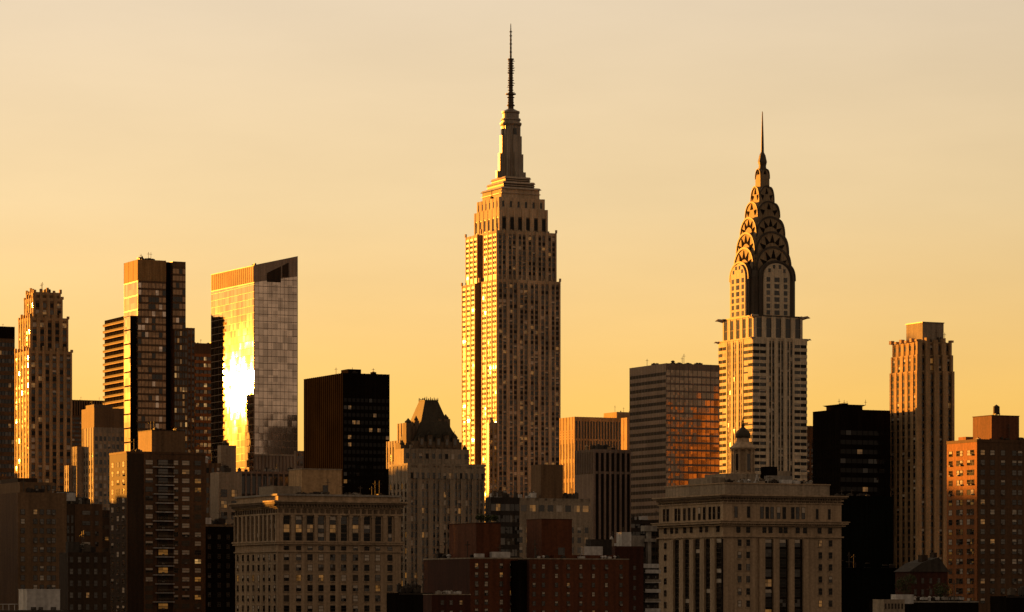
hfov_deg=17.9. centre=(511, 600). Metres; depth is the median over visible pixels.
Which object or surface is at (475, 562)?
red brick building
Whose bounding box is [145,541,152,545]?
window
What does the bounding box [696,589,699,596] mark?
window
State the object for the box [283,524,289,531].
window
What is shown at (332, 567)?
window
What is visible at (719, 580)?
window
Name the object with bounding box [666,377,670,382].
window
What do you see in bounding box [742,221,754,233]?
crown window
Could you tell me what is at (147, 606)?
window
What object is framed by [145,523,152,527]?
window
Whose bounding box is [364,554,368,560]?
window
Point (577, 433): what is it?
finned office block
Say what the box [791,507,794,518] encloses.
window
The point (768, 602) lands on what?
window
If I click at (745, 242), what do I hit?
crown window
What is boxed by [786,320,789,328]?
window
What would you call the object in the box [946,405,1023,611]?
rust brick apartments
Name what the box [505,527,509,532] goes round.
window
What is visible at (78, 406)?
office block
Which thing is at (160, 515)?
window
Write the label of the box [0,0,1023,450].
sky
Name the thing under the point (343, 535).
window
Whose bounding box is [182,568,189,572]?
window
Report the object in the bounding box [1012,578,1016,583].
window
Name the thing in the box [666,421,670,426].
window
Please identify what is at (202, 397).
balcony tower
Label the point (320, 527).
window
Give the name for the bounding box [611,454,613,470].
window
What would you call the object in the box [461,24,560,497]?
art deco skyscraper
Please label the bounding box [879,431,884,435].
window
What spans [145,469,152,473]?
window
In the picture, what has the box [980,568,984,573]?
window
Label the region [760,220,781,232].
crown window
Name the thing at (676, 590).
window
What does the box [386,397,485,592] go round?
mansard hotel
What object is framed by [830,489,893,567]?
blank black block
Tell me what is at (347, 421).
black office tower
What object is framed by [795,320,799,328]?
window
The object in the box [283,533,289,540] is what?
window
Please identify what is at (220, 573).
black flat block
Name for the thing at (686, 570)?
window
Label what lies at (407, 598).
black low roof
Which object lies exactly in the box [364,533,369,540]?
window
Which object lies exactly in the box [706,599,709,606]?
window
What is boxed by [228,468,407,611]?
corniced stone building
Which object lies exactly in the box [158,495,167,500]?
window
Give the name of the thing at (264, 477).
window
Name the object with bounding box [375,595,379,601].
window
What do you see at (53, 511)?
window
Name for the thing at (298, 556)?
window
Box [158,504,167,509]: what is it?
window
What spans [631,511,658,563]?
dark recessed block
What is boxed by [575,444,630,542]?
striped dark block
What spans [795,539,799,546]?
window
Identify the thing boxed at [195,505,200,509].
window
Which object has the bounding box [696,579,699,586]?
window
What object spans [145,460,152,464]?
window
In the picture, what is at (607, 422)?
window
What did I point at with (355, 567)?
window
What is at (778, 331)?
window
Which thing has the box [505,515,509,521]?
window
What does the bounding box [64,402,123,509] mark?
stepped loft building
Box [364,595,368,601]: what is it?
window
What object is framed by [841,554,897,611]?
black street block
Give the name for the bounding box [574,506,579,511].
window
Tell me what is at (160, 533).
window
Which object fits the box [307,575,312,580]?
window
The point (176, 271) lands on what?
window
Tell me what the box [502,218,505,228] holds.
window
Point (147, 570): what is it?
window
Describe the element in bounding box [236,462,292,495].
columned building
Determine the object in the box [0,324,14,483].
slab tower
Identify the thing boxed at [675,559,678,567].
window
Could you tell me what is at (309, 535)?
window
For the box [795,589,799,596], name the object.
window
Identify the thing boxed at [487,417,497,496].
slim pinnacle tower
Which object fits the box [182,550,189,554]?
window
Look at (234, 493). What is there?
window
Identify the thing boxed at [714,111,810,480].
crowned skyscraper
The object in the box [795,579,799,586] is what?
window
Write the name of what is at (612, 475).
window
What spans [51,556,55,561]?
window
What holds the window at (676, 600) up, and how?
in the cupola stone building at (742, 536)
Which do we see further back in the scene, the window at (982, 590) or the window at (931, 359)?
the window at (931, 359)
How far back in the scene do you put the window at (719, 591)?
951.80 m
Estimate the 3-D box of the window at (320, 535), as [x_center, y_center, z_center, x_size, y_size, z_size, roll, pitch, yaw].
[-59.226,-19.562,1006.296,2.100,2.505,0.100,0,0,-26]
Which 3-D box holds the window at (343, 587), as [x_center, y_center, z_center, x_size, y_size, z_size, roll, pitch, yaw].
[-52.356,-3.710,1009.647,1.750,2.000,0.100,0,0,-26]
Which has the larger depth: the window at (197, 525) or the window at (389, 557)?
the window at (197, 525)
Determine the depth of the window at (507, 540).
1202.90 m
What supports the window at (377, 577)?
in the corniced stone building at (311, 540)
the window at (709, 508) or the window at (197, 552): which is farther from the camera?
the window at (197, 552)
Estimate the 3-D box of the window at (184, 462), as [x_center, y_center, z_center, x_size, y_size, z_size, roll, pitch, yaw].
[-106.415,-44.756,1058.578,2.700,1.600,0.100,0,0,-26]
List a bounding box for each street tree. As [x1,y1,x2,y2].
[894,572,916,593]
[933,581,951,600]
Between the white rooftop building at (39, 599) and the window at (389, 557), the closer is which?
the white rooftop building at (39, 599)
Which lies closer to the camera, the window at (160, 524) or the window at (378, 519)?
the window at (378, 519)
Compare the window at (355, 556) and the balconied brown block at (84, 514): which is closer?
the balconied brown block at (84, 514)
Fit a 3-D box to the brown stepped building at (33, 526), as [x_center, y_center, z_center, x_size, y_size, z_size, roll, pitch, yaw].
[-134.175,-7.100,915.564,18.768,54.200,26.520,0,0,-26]
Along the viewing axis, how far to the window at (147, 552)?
1052.78 m
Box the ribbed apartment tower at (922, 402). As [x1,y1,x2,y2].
[889,322,954,567]
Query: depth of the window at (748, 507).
953.66 m
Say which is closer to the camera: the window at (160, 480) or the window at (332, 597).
the window at (332, 597)
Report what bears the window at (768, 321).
in the crowned skyscraper at (762, 354)
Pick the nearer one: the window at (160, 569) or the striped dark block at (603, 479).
the window at (160, 569)
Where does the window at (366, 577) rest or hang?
in the corniced stone building at (311, 540)
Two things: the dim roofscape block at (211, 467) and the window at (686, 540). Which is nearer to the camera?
the window at (686, 540)
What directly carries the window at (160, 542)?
in the dark apartment tower at (157, 520)
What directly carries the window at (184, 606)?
in the dark apartment tower at (157, 520)
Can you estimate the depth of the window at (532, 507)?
1252.96 m
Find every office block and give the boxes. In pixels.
[72,397,104,446]
[559,417,620,492]
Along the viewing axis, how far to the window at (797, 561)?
961.14 m
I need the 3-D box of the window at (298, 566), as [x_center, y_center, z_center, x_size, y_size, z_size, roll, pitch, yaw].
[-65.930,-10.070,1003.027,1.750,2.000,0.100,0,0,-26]
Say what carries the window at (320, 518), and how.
in the corniced stone building at (311, 540)
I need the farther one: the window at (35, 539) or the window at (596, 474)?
the window at (596, 474)
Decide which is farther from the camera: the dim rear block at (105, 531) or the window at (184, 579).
the dim rear block at (105, 531)
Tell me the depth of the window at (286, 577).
1001.38 m
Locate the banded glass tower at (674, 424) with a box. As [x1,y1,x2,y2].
[629,360,719,519]
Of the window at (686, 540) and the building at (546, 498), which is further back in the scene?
the building at (546, 498)
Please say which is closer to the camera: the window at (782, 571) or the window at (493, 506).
the window at (782, 571)
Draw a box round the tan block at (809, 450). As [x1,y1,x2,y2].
[807,426,812,483]
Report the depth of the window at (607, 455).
1502.89 m
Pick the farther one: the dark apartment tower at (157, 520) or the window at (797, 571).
the dark apartment tower at (157, 520)
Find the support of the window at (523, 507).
in the building at (546, 498)
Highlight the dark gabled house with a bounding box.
[894,553,948,600]
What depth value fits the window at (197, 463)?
1060.39 m
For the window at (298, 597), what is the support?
in the corniced stone building at (311, 540)
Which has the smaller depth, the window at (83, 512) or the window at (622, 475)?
the window at (83, 512)
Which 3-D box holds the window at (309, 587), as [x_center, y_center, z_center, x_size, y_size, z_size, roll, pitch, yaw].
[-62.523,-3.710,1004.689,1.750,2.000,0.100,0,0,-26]
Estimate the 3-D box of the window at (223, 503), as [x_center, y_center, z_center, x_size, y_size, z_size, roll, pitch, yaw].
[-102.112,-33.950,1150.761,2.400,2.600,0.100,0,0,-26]
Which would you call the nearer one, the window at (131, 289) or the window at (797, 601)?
the window at (797, 601)
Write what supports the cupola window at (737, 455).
in the cupola stone building at (742, 536)
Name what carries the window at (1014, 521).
in the rust brick apartments
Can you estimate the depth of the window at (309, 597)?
1004.69 m
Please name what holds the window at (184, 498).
in the dark apartment tower at (157, 520)
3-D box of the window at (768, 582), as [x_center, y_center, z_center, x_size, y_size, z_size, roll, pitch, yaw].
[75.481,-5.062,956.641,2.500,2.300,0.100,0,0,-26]
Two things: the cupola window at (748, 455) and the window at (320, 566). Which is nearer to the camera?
the cupola window at (748, 455)
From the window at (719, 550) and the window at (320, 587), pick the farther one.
the window at (320, 587)
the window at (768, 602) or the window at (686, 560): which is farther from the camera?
the window at (686, 560)
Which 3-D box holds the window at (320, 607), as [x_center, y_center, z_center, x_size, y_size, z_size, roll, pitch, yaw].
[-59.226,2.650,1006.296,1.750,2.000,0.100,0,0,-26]
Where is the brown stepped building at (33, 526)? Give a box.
[0,478,74,609]
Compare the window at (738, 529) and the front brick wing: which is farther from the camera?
the window at (738, 529)
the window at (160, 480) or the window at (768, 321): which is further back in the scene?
the window at (768, 321)
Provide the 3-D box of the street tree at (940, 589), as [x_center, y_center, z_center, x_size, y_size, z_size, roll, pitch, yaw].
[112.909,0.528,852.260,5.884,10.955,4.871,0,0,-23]
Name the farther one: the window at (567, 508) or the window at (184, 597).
the window at (567, 508)
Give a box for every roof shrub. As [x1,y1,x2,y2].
[475,512,484,521]
[481,514,492,521]
[492,514,499,522]
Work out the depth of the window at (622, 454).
1506.56 m
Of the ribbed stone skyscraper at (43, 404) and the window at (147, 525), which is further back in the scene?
the ribbed stone skyscraper at (43, 404)
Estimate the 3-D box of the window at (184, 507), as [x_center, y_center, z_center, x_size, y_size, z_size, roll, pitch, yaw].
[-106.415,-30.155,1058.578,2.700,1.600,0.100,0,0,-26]
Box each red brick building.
[423,523,517,611]
[511,519,628,611]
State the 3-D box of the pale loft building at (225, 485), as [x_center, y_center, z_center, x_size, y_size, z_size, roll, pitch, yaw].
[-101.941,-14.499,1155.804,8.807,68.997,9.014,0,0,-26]
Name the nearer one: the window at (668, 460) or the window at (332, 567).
the window at (332, 567)
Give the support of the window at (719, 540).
in the cupola stone building at (742, 536)
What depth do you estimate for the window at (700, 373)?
1710.92 m
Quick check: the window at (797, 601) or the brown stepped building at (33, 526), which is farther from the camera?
the window at (797, 601)
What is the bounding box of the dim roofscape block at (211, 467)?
[206,453,220,517]
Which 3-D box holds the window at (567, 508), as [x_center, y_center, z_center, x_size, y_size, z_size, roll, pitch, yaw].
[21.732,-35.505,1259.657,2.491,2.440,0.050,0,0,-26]
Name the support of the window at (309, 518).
in the corniced stone building at (311, 540)
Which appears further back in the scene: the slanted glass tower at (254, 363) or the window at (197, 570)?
the slanted glass tower at (254, 363)
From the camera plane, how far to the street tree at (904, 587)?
849.84 m
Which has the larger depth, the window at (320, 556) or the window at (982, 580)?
the window at (320, 556)
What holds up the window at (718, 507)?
in the cupola stone building at (742, 536)
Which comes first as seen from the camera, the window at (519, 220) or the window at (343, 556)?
the window at (343, 556)
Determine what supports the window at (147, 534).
in the dark apartment tower at (157, 520)
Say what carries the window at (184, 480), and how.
in the dark apartment tower at (157, 520)
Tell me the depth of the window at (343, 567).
1009.73 m
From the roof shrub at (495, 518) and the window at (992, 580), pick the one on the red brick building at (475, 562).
the roof shrub at (495, 518)
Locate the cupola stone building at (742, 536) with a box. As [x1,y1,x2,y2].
[650,418,849,611]
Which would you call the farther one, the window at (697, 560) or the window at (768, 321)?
the window at (768, 321)
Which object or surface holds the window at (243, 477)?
in the columned building at (253, 482)
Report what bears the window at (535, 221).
in the art deco skyscraper at (511, 337)
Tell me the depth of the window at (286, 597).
1001.38 m
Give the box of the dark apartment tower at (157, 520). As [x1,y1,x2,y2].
[109,423,205,611]
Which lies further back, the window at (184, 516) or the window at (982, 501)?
the window at (184, 516)
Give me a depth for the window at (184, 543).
1058.58 m
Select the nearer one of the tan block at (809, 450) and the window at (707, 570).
the window at (707, 570)
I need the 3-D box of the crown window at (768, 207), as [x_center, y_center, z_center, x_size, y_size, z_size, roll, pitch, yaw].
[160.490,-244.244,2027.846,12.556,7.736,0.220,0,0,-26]
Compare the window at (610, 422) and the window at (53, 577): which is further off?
the window at (610, 422)
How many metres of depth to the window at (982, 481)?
1000.90 m
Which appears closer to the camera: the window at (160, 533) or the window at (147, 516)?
the window at (147, 516)
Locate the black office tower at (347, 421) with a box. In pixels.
[304,367,389,494]
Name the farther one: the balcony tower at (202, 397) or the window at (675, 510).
the balcony tower at (202, 397)
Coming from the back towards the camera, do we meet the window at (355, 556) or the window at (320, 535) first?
the window at (355, 556)
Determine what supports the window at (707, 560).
in the cupola stone building at (742, 536)
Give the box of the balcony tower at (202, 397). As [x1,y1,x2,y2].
[195,342,210,462]
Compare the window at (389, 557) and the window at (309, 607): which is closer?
the window at (309, 607)
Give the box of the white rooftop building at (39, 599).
[18,589,59,609]
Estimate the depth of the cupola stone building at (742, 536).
961.15 m
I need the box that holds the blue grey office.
[485,490,519,557]
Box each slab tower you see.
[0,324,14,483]
[103,316,123,408]
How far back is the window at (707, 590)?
957.86 m
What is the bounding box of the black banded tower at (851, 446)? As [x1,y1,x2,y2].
[813,400,889,495]
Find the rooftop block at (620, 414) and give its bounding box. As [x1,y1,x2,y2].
[604,407,628,417]
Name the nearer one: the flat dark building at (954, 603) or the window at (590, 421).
the flat dark building at (954, 603)
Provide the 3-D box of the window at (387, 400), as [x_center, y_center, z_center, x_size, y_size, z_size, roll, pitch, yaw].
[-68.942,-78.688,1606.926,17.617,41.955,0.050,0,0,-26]
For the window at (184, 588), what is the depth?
1058.45 m
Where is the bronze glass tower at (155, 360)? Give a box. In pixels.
[124,252,186,451]
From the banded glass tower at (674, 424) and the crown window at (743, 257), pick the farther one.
the crown window at (743, 257)
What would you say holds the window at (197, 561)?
in the dark apartment tower at (157, 520)
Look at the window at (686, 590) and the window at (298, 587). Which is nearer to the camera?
the window at (686, 590)
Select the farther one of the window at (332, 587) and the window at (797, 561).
the window at (332, 587)
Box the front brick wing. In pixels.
[423,590,470,611]
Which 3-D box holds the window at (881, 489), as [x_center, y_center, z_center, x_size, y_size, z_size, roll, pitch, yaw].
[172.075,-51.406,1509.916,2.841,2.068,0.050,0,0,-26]
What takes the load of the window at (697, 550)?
in the cupola stone building at (742, 536)
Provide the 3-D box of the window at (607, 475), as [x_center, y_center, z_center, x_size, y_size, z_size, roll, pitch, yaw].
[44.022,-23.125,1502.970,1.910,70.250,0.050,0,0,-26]
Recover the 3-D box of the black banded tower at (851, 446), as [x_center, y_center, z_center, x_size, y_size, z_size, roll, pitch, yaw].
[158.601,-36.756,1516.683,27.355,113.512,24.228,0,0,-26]
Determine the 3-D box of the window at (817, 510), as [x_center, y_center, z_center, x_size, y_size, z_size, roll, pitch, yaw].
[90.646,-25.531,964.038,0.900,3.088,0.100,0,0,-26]
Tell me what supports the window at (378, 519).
in the corniced stone building at (311, 540)
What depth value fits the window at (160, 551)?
1055.35 m
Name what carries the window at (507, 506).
in the blue grey office
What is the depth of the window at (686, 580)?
969.27 m
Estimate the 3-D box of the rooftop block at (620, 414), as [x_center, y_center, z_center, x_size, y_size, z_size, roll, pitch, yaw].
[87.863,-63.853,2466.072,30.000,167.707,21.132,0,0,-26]
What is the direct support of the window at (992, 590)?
in the rust brick apartments
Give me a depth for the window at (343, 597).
1009.73 m
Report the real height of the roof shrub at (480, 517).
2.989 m
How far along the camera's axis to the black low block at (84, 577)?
822.64 m
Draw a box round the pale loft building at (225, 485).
[210,464,241,523]
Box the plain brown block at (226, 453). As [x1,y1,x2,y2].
[217,437,235,471]
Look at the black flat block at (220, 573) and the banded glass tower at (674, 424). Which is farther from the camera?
the banded glass tower at (674, 424)
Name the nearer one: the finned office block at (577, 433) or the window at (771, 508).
the window at (771, 508)
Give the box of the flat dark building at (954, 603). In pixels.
[869,579,978,611]
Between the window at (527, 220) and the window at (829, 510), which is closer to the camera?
the window at (829, 510)
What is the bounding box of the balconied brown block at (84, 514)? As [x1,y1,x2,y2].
[67,489,101,551]
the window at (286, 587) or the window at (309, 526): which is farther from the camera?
the window at (309, 526)
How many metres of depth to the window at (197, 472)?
1060.26 m
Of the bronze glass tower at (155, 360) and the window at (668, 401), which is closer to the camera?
the window at (668, 401)
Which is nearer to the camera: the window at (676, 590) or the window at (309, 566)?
the window at (676, 590)
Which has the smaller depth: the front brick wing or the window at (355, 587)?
the front brick wing
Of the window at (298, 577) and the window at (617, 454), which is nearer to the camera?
the window at (298, 577)
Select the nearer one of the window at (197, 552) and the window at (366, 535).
the window at (366, 535)
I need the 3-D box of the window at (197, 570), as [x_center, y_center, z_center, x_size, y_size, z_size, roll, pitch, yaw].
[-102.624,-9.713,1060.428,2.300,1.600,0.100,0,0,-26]
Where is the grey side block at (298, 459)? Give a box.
[294,451,303,468]
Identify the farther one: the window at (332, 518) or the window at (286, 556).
the window at (332, 518)
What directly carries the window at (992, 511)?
in the rust brick apartments
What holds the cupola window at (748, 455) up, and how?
in the cupola stone building at (742, 536)
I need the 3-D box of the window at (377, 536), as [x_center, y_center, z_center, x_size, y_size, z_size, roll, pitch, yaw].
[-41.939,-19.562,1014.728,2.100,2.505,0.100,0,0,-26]
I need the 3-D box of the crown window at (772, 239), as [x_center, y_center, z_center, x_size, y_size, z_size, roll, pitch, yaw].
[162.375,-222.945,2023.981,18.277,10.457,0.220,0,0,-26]
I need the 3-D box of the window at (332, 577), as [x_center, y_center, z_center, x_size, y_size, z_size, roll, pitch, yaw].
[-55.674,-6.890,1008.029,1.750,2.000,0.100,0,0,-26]
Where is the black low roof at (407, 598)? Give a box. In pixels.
[387,576,432,611]
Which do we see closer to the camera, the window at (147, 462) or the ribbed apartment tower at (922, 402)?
the window at (147, 462)
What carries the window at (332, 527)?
in the corniced stone building at (311, 540)
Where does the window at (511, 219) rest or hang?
in the art deco skyscraper at (511, 337)
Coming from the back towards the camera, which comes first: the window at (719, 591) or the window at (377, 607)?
the window at (377, 607)
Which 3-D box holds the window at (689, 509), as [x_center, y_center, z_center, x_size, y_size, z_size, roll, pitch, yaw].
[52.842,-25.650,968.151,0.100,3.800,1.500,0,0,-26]
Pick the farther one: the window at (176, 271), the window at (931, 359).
the window at (176, 271)
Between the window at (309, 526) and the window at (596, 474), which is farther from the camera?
the window at (596, 474)
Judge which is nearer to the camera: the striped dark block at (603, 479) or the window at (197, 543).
the window at (197, 543)
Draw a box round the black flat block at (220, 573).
[206,511,234,611]
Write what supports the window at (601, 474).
in the striped dark block at (603, 479)
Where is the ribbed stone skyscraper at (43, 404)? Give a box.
[14,282,72,490]
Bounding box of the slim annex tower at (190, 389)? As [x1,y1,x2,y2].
[186,328,194,452]
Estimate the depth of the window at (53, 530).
904.23 m
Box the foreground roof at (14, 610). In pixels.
[0,604,68,611]
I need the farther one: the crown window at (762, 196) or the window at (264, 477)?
the crown window at (762, 196)
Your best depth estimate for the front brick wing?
792.57 m
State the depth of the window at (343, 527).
1009.73 m
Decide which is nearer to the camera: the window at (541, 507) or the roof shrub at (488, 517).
the roof shrub at (488, 517)
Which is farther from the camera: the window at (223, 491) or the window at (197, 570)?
the window at (223, 491)
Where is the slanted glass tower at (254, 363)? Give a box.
[211,256,297,471]
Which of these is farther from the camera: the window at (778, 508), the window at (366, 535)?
the window at (366, 535)
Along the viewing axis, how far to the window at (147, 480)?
1053.04 m
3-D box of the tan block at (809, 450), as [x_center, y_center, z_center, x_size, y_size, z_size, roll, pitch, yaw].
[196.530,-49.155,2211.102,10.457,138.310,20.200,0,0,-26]
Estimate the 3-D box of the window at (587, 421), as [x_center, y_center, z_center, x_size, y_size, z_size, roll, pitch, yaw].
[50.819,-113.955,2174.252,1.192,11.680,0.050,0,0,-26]
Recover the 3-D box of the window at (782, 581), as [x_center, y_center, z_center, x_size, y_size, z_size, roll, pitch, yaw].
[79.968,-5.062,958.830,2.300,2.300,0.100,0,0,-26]
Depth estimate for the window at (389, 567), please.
1016.53 m
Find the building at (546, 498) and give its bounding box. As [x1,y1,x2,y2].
[512,464,589,557]
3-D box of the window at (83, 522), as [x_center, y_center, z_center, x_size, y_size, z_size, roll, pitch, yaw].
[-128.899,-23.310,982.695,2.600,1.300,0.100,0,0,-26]
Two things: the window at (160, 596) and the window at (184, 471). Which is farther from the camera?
the window at (184, 471)
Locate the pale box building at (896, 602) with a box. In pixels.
[873,594,913,611]
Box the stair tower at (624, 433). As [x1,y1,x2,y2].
[621,418,628,449]
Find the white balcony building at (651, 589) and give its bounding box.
[641,525,660,611]
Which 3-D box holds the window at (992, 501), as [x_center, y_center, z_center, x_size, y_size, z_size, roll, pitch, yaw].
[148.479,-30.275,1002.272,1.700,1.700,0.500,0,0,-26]
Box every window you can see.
[16,303,69,489]
[33,509,37,514]
[33,537,37,542]
[33,556,37,561]
[33,575,37,580]
[51,509,55,514]
[51,528,55,533]
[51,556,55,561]
[51,575,55,580]
[65,454,84,496]
[82,511,89,514]
[82,521,89,524]
[106,318,123,406]
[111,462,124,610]
[124,282,137,297]
[124,296,137,311]
[124,310,137,322]
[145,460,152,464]
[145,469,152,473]
[145,478,152,482]
[145,487,152,491]
[145,496,152,500]
[145,505,152,509]
[145,514,152,518]
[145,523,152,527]
[145,532,152,536]
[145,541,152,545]
[145,550,152,554]
[145,559,152,563]
[145,568,152,572]
[145,577,152,581]
[145,586,152,590]
[145,595,152,599]
[145,604,152,608]
[149,269,186,451]
[158,460,167,465]
[158,468,167,473]
[158,477,167,482]
[158,486,167,491]
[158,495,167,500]
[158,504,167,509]
[158,513,167,518]
[158,522,167,527]
[158,531,167,536]
[158,540,167,545]
[158,549,167,554]
[158,558,167,563]
[158,567,167,572]
[158,576,167,581]
[158,585,167,590]
[158,594,167,599]
[158,603,167,608]
[182,460,189,464]
[182,469,189,473]
[182,478,189,482]
[182,487,189,491]
[182,496,189,500]
[182,505,189,509]
[182,514,189,518]
[182,523,189,527]
[182,532,189,536]
[182,541,189,545]
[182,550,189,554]
[182,559,189,563]
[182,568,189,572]
[182,577,189,581]
[182,586,189,590]
[182,595,189,599]
[182,604,189,608]
[195,461,200,465]
[195,470,200,474]
[195,496,200,500]
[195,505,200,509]
[195,514,200,518]
[195,523,200,527]
[195,532,200,536]
[195,541,200,545]
[195,550,200,554]
[195,559,200,563]
[195,568,200,572]
[195,577,200,581]
[195,586,200,590]
[195,595,200,599]
[195,604,200,608]
[196,450,210,459]
[221,489,226,496]
[221,501,226,507]
[221,512,226,518]
[231,490,237,496]
[242,476,244,493]
[247,476,249,493]
[252,476,255,493]
[258,476,260,493]
[263,476,266,486]
[269,476,271,485]
[274,476,276,485]
[279,477,282,485]
[283,516,289,523]
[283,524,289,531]
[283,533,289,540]
[284,554,288,559]
[284,564,288,570]
[284,575,288,580]
[284,585,288,590]
[284,595,288,601]
[284,605,288,611]
[295,516,301,523]
[295,524,301,531]
[295,533,301,540]
[296,554,300,560]
[296,564,300,570]
[296,575,300,580]
[296,585,300,590]
[296,595,300,601]
[296,605,300,611]
[307,516,312,523]
[307,524,312,532]
[307,533,312,540]
[307,554,312,560]
[307,564,312,570]
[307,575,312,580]
[307,585,312,590]
[307,595,312,601]
[307,605,312,611]
[318,516,323,523]
[318,525,323,532]
[318,533,323,540]
[318,554,323,560]
[318,564,323,570]
[318,575,323,580]
[318,585,323,590]
[318,595,323,601]
[318,605,323,611]
[330,516,335,523]
[330,525,335,532]
[330,533,335,540]
[330,554,334,560]
[330,564,334,570]
[330,575,334,580]
[330,585,334,590]
[330,595,334,601]
[330,605,334,611]
[341,516,346,523]
[341,525,346,532]
[341,533,346,540]
[341,554,345,560]
[341,565,345,570]
[341,575,345,580]
[341,585,345,590]
[341,595,345,601]
[341,605,345,611]
[352,516,358,524]
[352,525,358,532]
[352,533,358,540]
[353,554,357,560]
[353,565,357,570]
[353,575,357,580]
[353,585,357,590]
[353,595,357,601]
[353,605,357,611]
[357,399,388,483]
[364,517,369,524]
[364,525,369,532]
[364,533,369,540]
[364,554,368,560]
[364,565,368,570]
[364,575,368,580]
[364,585,368,590]
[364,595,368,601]
[364,605,368,611]
[375,517,380,524]
[375,525,380,532]
[375,534,380,540]
[375,555,379,560]
[375,565,379,570]
[375,575,379,580]
[375,585,379,590]
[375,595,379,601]
[375,605,379,611]
[387,555,392,560]
[387,565,392,570]
[387,575,392,580]
[387,585,392,590]
[388,517,391,524]
[388,525,391,532]
[463,201,558,497]
[491,504,495,510]
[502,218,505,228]
[505,504,509,510]
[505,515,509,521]
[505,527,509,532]
[505,538,509,544]
[510,218,513,228]
[518,218,521,229]
[521,505,526,510]
[526,219,529,229]
[530,505,535,510]
[534,219,537,229]
[539,505,543,510]
[542,220,545,230]
[548,505,552,511]
[556,505,561,511]
[565,505,570,511]
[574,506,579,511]
[583,506,587,511]
[587,421,588,438]
[590,421,591,438]
[596,454,597,470]
[596,474,597,538]
[601,454,602,470]
[601,474,602,538]
[606,454,608,470]
[606,474,608,538]
[607,422,608,438]
[610,422,611,438]
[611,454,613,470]
[611,474,613,538]
[617,454,618,470]
[617,475,618,531]
[622,454,623,470]
[622,475,623,531]
[627,454,628,471]
[627,475,628,531]
[630,371,718,515]
[664,526,831,611]
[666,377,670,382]
[666,399,670,404]
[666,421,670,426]
[666,458,670,463]
[666,480,670,485]
[666,509,668,521]
[674,508,676,520]
[675,540,678,547]
[675,549,678,557]
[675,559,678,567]
[675,569,678,577]
[675,579,678,587]
[675,589,678,596]
[675,599,678,606]
[683,508,685,520]
[685,539,689,547]
[685,549,688,557]
[685,559,688,567]
[685,569,688,577]
[685,579,688,587]
[685,589,688,596]
[685,599,688,606]
[688,508,690,520]
[696,539,699,547]
[696,549,699,557]
[696,559,699,567]
[696,569,699,577]
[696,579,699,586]
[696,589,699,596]
[696,599,699,606]
[698,507,700,519]
[703,507,705,519]
[706,538,711,546]
[706,549,709,556]
[706,559,709,566]
[706,569,709,576]
[706,579,709,586]
[706,589,709,596]
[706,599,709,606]
[708,507,710,519]
[716,538,721,546]
[716,548,721,556]
[716,558,721,566]
[716,568,721,576]
[716,578,721,586]
[717,506,719,518]
[717,588,721,596]
[717,599,721,606]
[719,343,806,478]
[734,506,737,517]
[736,454,738,469]
[738,235,752,249]
[739,250,750,264]
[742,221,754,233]
[747,454,749,469]
[747,506,749,517]
[757,318,760,326]
[757,328,760,336]
[760,204,776,214]
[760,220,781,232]
[760,234,784,248]
[760,249,786,263]
[760,507,763,518]
[761,188,772,199]
[765,507,768,518]
[765,539,771,546]
[765,549,771,556]
[765,559,771,566]
[765,569,771,576]
[765,579,771,586]
[765,589,771,596]
[765,599,771,606]
[766,319,770,327]
[766,329,770,336]
[770,507,773,518]
[776,319,780,327]
[776,329,780,337]
[777,507,779,518]
[780,539,785,546]
[780,549,785,556]
[780,559,785,566]
[780,569,785,576]
[780,579,785,586]
[780,589,785,596]
[780,599,785,606]
[782,507,785,518]
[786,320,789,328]
[786,330,789,337]
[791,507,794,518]
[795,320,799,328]
[795,330,799,338]
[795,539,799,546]
[795,549,799,556]
[795,559,799,566]
[795,569,799,576]
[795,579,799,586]
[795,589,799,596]
[795,599,799,606]
[796,507,799,518]
[802,507,804,518]
[816,509,818,518]
[828,509,830,519]
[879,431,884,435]
[879,459,884,463]
[879,487,884,491]
[891,345,950,567]
[948,450,969,600]
[980,479,984,484]
[980,489,984,494]
[980,499,984,504]
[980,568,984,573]
[980,578,984,583]
[980,588,984,593]
[990,499,994,504]
[990,509,994,514]
[990,568,994,573]
[990,578,994,583]
[990,588,994,593]
[1012,460,1016,465]
[1012,519,1016,524]
[1012,529,1016,534]
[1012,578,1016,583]
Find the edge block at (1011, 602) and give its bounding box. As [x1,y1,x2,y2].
[990,586,1023,611]
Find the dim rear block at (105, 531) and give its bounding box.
[102,510,109,552]
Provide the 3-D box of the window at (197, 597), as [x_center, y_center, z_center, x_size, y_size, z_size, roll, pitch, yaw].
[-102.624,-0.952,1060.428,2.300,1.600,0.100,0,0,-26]
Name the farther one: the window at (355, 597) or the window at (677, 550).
the window at (355, 597)
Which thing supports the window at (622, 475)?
in the striped dark block at (603, 479)
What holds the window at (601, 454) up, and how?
in the striped dark block at (603, 479)
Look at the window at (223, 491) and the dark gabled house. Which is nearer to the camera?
the dark gabled house
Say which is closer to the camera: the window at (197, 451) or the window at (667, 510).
the window at (667, 510)
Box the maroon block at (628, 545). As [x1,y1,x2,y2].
[610,527,644,611]
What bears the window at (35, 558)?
in the brown stepped building at (33, 526)
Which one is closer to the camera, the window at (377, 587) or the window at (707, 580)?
the window at (707, 580)
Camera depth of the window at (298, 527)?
1003.10 m
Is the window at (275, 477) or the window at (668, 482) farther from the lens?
the window at (668, 482)
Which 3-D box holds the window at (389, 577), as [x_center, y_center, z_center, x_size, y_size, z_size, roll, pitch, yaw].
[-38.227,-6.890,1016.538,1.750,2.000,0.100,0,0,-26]
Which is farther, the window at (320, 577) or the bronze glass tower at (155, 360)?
the bronze glass tower at (155, 360)
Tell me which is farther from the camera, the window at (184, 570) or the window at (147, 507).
the window at (184, 570)
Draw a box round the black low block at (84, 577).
[59,530,109,611]

